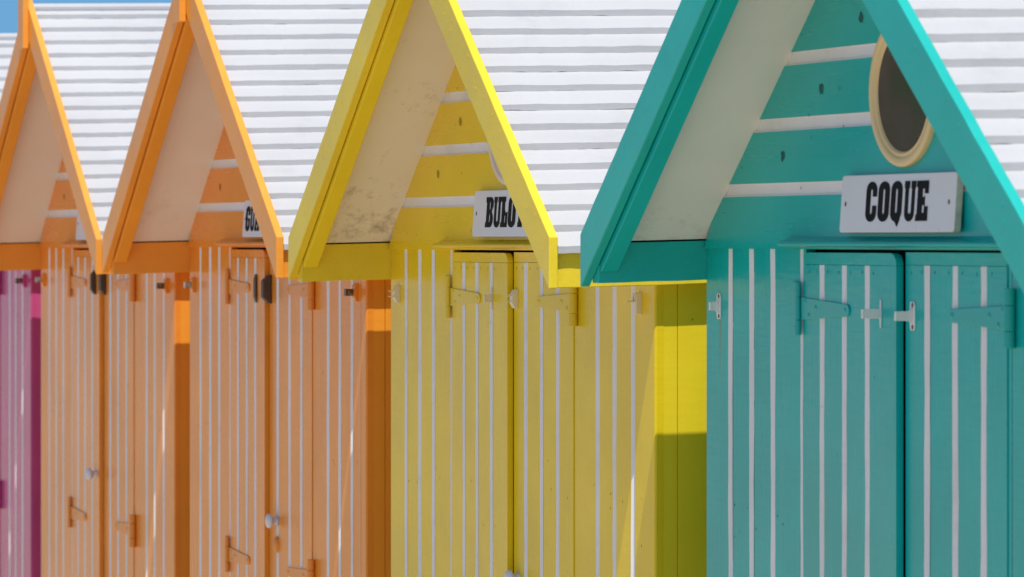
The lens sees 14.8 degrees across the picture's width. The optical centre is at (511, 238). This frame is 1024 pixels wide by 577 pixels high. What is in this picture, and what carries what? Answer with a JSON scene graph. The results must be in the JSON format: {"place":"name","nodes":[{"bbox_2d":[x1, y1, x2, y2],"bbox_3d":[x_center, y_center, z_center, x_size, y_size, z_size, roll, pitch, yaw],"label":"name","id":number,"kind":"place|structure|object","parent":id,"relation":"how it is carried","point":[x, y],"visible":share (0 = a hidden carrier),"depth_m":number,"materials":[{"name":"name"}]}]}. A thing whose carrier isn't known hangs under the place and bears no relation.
{"place":"outdoors","nodes":[
{"label":"outdoors","id":0,"kind":"place"},
{"bbox_2d":[0,33,40,576],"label":"beach hut","id":1,"kind":"object","parent":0,"point":[20,423],"visible":0.05,"depth_m":12.89,"materials":[{"name":"paint"}]},
{"bbox_2d":[0,271,0,508],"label":"door","id":2,"kind":"structure","parent":1,"relation":"in","point":[0,271],"depth_m":13.14,"materials":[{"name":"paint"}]},
{"bbox_2d":[0,0,171,32],"label":"sky","id":3,"kind":"structure","parent":0,"point":[8,8],"materials":[{"name":"blue"}]},
{"bbox_2d":[0,0,189,576],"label":"beach hut","id":4,"kind":"object","parent":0,"point":[115,425],"visible":0.28,"depth_m":11.71,"materials":[{"name":"orange paint"}]},
{"bbox_2d":[68,250,103,576],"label":"door","id":5,"kind":"structure","parent":4,"relation":"in","point":[86,512],"depth_m":11.97,"materials":[{"name":"orange paint"}]},
{"bbox_2d":[98,274,135,576],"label":"door","id":6,"kind":"structure","parent":4,"relation":"in","point":[118,290],"depth_m":11.63,"materials":[{"name":"orange paint"}]},
{"bbox_2d":[103,0,390,576],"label":"beach hut","id":7,"kind":"object","parent":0,"point":[290,428],"visible":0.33,"depth_m":10.02,"materials":[{"name":"orange paint"}]},
{"bbox_2d":[225,249,268,576],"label":"door","id":8,"kind":"structure","parent":7,"relation":"in","point":[248,553],"depth_m":10.29,"materials":[{"name":"orange paint"}]},
{"bbox_2d":[261,261,314,576],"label":"door","id":9,"kind":"structure","parent":7,"relation":"in","point":[289,521],"depth_m":9.96,"materials":[{"name":"orange paint"}]},
{"bbox_2d":[288,0,706,576],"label":"beach hut","id":10,"kind":"object","parent":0,"point":[548,415],"visible":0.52,"depth_m":8.27,"materials":[{"name":"yellow paint"}]},
{"bbox_2d":[445,252,512,576],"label":"door","id":11,"kind":"structure","parent":10,"relation":"in","point":[482,315],"depth_m":8.56,"materials":[{"name":"yellow paint"}]},
{"bbox_2d":[487,141,505,184],"bbox_3d":[-0.007,-0.241,8.402,0.011,0.255,0.255,0,0,-20],"label":"window","id":12,"kind":"structure","parent":10,"relation":"in","point":[496,170],"depth_m":8.47,"materials":[{"name":"white glass"}]},
{"bbox_2d":[504,252,576,576],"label":"door","id":13,"kind":"structure","parent":10,"relation":"in","point":[545,319],"depth_m":8.24,"materials":[{"name":"yellow paint"}]},
{"bbox_2d":[580,0,1023,576],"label":"beach hut","id":14,"kind":"object","parent":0,"point":[824,198],"visible":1,"depth_m":6.80,"materials":[{"name":"teal paint"}]},
{"bbox_2d":[792,252,902,576],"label":"door","id":15,"kind":"structure","parent":14,"relation":"in","point":[854,341],"depth_m":6.76,"materials":[{"name":"teal paint"}]},
{"bbox_2d":[869,34,933,166],"bbox_3d":[0.651,-0.247,6.569,0.011,0.255,0.255,0,0,-20],"label":"window","id":16,"kind":"structure","parent":14,"relation":"in","point":[903,133],"depth_m":6.60,"materials":[{"name":"grey glass"}]},
{"bbox_2d":[894,252,1014,576],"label":"door","id":17,"kind":"structure","parent":14,"relation":"in","point":[959,318],"depth_m":6.41,"materials":[{"name":"teal paint"}]}
]}

